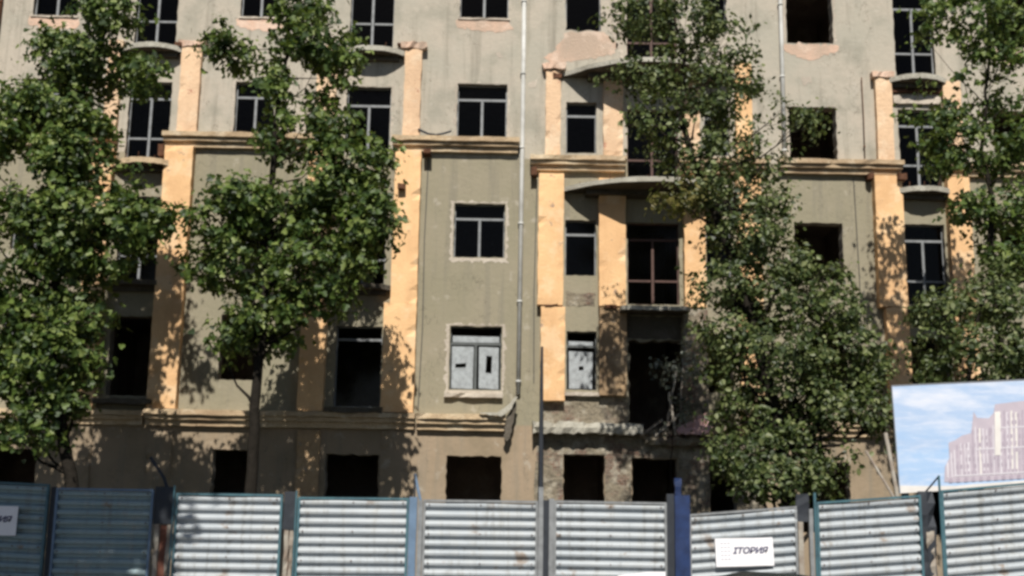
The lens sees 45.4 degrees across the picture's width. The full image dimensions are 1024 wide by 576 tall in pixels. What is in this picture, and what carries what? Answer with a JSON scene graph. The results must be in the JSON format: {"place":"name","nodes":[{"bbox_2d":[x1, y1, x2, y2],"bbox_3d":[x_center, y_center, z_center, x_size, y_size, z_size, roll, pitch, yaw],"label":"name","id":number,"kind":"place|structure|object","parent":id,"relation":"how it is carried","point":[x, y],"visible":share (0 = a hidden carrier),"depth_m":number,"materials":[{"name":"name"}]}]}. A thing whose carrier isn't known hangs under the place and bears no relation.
{"place":"outdoors","nodes":[
{"label":"outdoors","id":0,"kind":"place"},
{"bbox_2d":[722,571,805,575],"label":"parked car","id":1,"kind":"object","parent":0,"point":[746,573],"visible":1,"depth_m":5.38,"materials":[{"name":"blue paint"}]},
{"label":"ground","id":2,"kind":"structure","parent":0,"visible":0},
{"bbox_2d":[0,0,189,490],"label":"maple tree","id":3,"kind":"object","parent":2,"relation":"on","point":[64,155],"visible":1,"depth_m":25.15,"materials":[{"name":"green plant"}]},
{"bbox_2d":[169,0,409,496],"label":"maple tree","id":4,"kind":"object","parent":2,"relation":"on","point":[310,207],"visible":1,"depth_m":25.99,"materials":[{"name":"green plant"}]},
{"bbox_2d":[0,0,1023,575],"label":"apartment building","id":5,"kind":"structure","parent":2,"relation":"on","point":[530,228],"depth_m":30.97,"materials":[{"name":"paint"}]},
{"bbox_2d":[12,197,41,248],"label":"window","id":6,"kind":"structure","parent":5,"relation":"in","point":[30,200],"depth_m":30.92,"materials":[{"name":"glass"}]},
{"bbox_2d":[5,319,48,378],"bbox_3d":[-12.058,1.497,30.365,1.174,1.574,0.076,1,-11,0],"label":"window","id":7,"kind":"structure","parent":5,"relation":"in","point":[47,320],"depth_m":30.49,"materials":[{"name":"glass"}]},
{"bbox_2d":[35,80,61,105],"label":"window","id":8,"kind":"structure","parent":5,"relation":"in","point":[59,89],"depth_m":31.69,"materials":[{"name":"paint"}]},
{"bbox_2d":[35,0,77,14],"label":"window","id":9,"kind":"structure","parent":5,"relation":"in","point":[43,7],"depth_m":32.13,"materials":[{"name":"glass"}]},
{"bbox_2d":[119,198,159,279],"bbox_3d":[-9.368,-1.227,30.935,1.104,2.184,0.076,1,-11,0],"label":"balcony door","id":10,"kind":"structure","parent":5,"relation":"in","point":[149,271],"depth_m":30.79,"materials":[{"name":"paint"}]},
{"bbox_2d":[126,84,171,158],"bbox_3d":[-9.320,-4.247,31.537,1.104,2.144,0.076,1,-11,0],"label":"balcony door","id":11,"kind":"structure","parent":5,"relation":"in","point":[148,120],"depth_m":31.53,"materials":[{"name":"paint"}]},
{"bbox_2d":[136,0,178,44],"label":"balcony door","id":12,"kind":"structure","parent":5,"relation":"in","point":[165,31],"depth_m":32.07,"materials":[{"name":"paint"}]},
{"bbox_2d":[235,84,273,131],"bbox_3d":[-6.624,-4.583,31.631,1.044,1.464,0.076,1,-11,0],"label":"window","id":13,"kind":"structure","parent":5,"relation":"in","point":[249,108],"depth_m":31.64,"materials":[{"name":"glass"}]},
{"bbox_2d":[242,0,279,16],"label":"window","id":14,"kind":"structure","parent":5,"relation":"in","point":[256,8],"depth_m":32.18,"materials":[{"name":"glass"}]},
{"bbox_2d":[334,327,382,406],"bbox_3d":[-3.799,1.970,30.356,1.164,2.024,0.074,1,-11,0],"label":"balcony door","id":15,"kind":"structure","parent":5,"relation":"in","point":[359,350],"depth_m":30.36,"materials":[{"name":"paint"}]},
{"bbox_2d":[340,214,385,283],"bbox_3d":[-3.750,-1.114,30.970,1.164,2.154,0.076,1,-11,0],"label":"window","id":16,"kind":"structure","parent":5,"relation":"in","point":[380,277],"depth_m":30.82,"materials":[{"name":"glass"}]},
{"bbox_2d":[346,89,390,152],"bbox_3d":[-3.698,-4.296,31.604,1.164,1.784,0.076,1,-11,0],"label":"window","id":17,"kind":"structure","parent":5,"relation":"in","point":[375,104],"depth_m":31.65,"materials":[{"name":"glass"}]},
{"bbox_2d":[351,0,394,46],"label":"balcony door","id":18,"kind":"structure","parent":5,"relation":"in","point":[375,17],"depth_m":32.15,"materials":[{"name":"paint"}]},
{"bbox_2d":[449,327,501,389],"bbox_3d":[-0.906,1.765,30.425,1.304,1.604,0.076,1,-11,0],"label":"window","id":19,"kind":"structure","parent":5,"relation":"in","point":[462,378],"depth_m":30.41,"materials":[{"name":"grey paint"}]},
{"bbox_2d":[454,205,504,257],"bbox_3d":[-0.824,-1.416,31.060,1.304,1.414,0.076,1,-11,0],"label":"window","id":20,"kind":"structure","parent":5,"relation":"in","point":[479,231],"depth_m":31.06,"materials":[{"name":"glass"}]},
{"bbox_2d":[457,86,507,136],"bbox_3d":[-0.774,-4.525,31.679,1.304,1.474,0.076,1,-11,0],"label":"window","id":21,"kind":"structure","parent":5,"relation":"in","point":[481,110],"depth_m":31.69,"materials":[{"name":"glass"}]},
{"bbox_2d":[460,0,508,17],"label":"window","id":22,"kind":"structure","parent":5,"relation":"in","point":[468,8],"depth_m":32.24,"materials":[{"name":"glass"}]},
{"bbox_2d":[565,221,595,275],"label":"window","id":23,"kind":"structure","parent":5,"relation":"in","point":[580,237],"depth_m":31.00,"materials":[{"name":"glass"}]},
{"bbox_2d":[566,104,595,152],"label":"window","id":24,"kind":"structure","parent":5,"relation":"in","point":[580,118],"depth_m":31.63,"materials":[{"name":"glass"}]},
{"bbox_2d":[566,332,596,389],"bbox_3d":[1.718,1.831,30.440,0.774,1.484,0.074,1,-11,0],"label":"window","id":25,"kind":"structure","parent":5,"relation":"in","point":[582,379],"depth_m":30.42,"materials":[{"name":"grey paint"}]},
{"bbox_2d":[565,0,600,31],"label":"window","id":26,"kind":"structure","parent":5,"relation":"in","point":[578,12],"depth_m":32.24,"materials":[{"name":"glass"}]},
{"bbox_2d":[627,0,675,57],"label":"balcony door","id":27,"kind":"structure","parent":5,"relation":"in","point":[649,46],"depth_m":32.10,"materials":[{"name":"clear glass"}]},
{"bbox_2d":[627,111,676,176],"bbox_3d":[3.602,-3.639,31.548,1.324,1.904,0.076,1,-11,0],"label":"balcony door","id":28,"kind":"structure","parent":5,"relation":"in","point":[637,169],"depth_m":31.52,"materials":[{"name":"black glass"}]},
{"bbox_2d":[627,224,678,304],"bbox_3d":[3.553,-0.579,30.938,1.324,2.124,0.076,1,-11,0],"label":"balcony door","id":29,"kind":"structure","parent":5,"relation":"in","point":[652,249],"depth_m":30.94,"materials":[{"name":"black glass"}]},
{"bbox_2d":[637,425,708,438],"bbox_3d":[3.824,3.497,29.771,1.945,0.395,0.446,1,-11,0],"label":"rubble","id":30,"kind":"object","parent":5,"relation":"on","point":[654,432],"visible":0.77,"depth_m":29.70,"materials":[{"name":"concrete"}]},
{"bbox_2d":[676,409,712,434],"bbox_3d":[4.420,3.237,29.579,0.886,0.649,0.292,1,-11,0],"label":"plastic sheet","id":31,"kind":"object","parent":5,"relation":"on","point":[695,425],"visible":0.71,"depth_m":29.55,"materials":[{"name":"plastic"}]},
{"bbox_2d":[701,0,725,32],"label":"window","id":32,"kind":"structure","parent":5,"relation":"in","point":[721,3],"depth_m":32.32,"materials":[{"name":"paint"}]},
{"bbox_2d":[704,107,727,155],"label":"window","id":33,"kind":"structure","parent":5,"relation":"in","point":[708,116],"depth_m":31.68,"materials":[{"name":"glass"}]},
{"bbox_2d":[706,224,730,277],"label":"window","id":34,"kind":"structure","parent":5,"relation":"in","point":[709,255],"depth_m":31.01,"materials":[{"name":"glass"}]},
{"bbox_2d":[892,0,933,75],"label":"balcony door","id":35,"kind":"structure","parent":5,"relation":"in","point":[907,61],"depth_m":32.17,"materials":[{"name":"paint"}]},
{"bbox_2d":[898,111,939,186],"bbox_3d":[10.471,-3.553,31.601,1.064,2.114,0.076,1,-11,0],"label":"balcony door","id":36,"kind":"structure","parent":5,"relation":"in","point":[911,167],"depth_m":31.58,"materials":[{"name":"paint"}]},
{"bbox_2d":[905,226,944,304],"bbox_3d":[10.423,-0.562,31.005,1.064,2.094,0.076,1,-11,0],"label":"balcony door","id":37,"kind":"structure","parent":5,"relation":"in","point":[923,244],"depth_m":31.03,"materials":[{"name":"paint"}]},
{"bbox_2d":[0,457,1023,575],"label":"corrugated fence","id":38,"kind":"object","parent":2,"relation":"on","point":[99,531],"visible":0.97,"depth_m":19.12,"materials":[{"name":"grey metal"}]},
{"bbox_2d":[0,506,18,535],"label":"sign","id":39,"kind":"object","parent":38,"relation":"attached to","point":[8,519],"visible":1,"depth_m":19.02,"materials":[{"name":"white paper"}]},
{"bbox_2d":[618,572,665,575],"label":"notice","id":40,"kind":"object","parent":38,"relation":"attached to","point":[651,574],"visible":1,"depth_m":18.97,"materials":[{"name":"white paper"}]},
{"bbox_2d":[715,537,773,566],"bbox_3d":[3.622,4.113,19.044,0.906,0.434,0.022,-1,-11,-1],"label":"sign","id":41,"kind":"object","parent":38,"relation":"attached to","point":[734,552],"visible":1,"depth_m":19.04,"materials":[{"name":"white paper"}]},
{"bbox_2d":[538,346,543,505],"bbox_3d":[0.680,4.302,28.517,0.130,5.930,0.120,1,-11,0],"label":"metal pole","id":42,"kind":"object","parent":2,"relation":"on","point":[540,468],"visible":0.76,"depth_m":28.65,"materials":[{"name":"metal"}]},
{"bbox_2d":[648,334,708,493],"bbox_3d":[4.013,4.306,28.778,1.545,6.330,2.528,1,-11,0],"label":"sapling","id":43,"kind":"object","parent":2,"relation":"on","point":[692,374],"visible":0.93,"depth_m":29.14,"materials":[{"name":"green plant"}]},
{"bbox_2d":[577,0,909,542],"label":"linden tree","id":44,"kind":"object","parent":2,"relation":"on","point":[862,378],"visible":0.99,"depth_m":24.51,"materials":[{"name":"green plant"}]},
{"bbox_2d":[865,433,898,499],"bbox_3d":[6.364,3.302,20.484,0.446,1.821,0.850,4,-12,-17],"label":"leaning stake","id":45,"kind":"object","parent":2,"relation":"on","point":[891,465],"visible":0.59,"depth_m":20.73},
{"bbox_2d":[890,0,1023,487],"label":"maple tree","id":46,"kind":"object","parent":2,"relation":"on","point":[942,155],"visible":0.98,"depth_m":26.07,"materials":[{"name":"green plant"}]},
{"bbox_2d":[891,379,1023,498],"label":"billboard","id":47,"kind":"object","parent":2,"relation":"on","point":[956,435],"visible":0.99,"depth_m":21.19,"materials":[{"name":"paint"}]},
{"bbox_2d":[895,251,1023,490],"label":"elder tree","id":48,"kind":"object","parent":2,"relation":"on","point":[986,315],"visible":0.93,"depth_m":23.78,"materials":[{"name":"green plant"}]}
]}

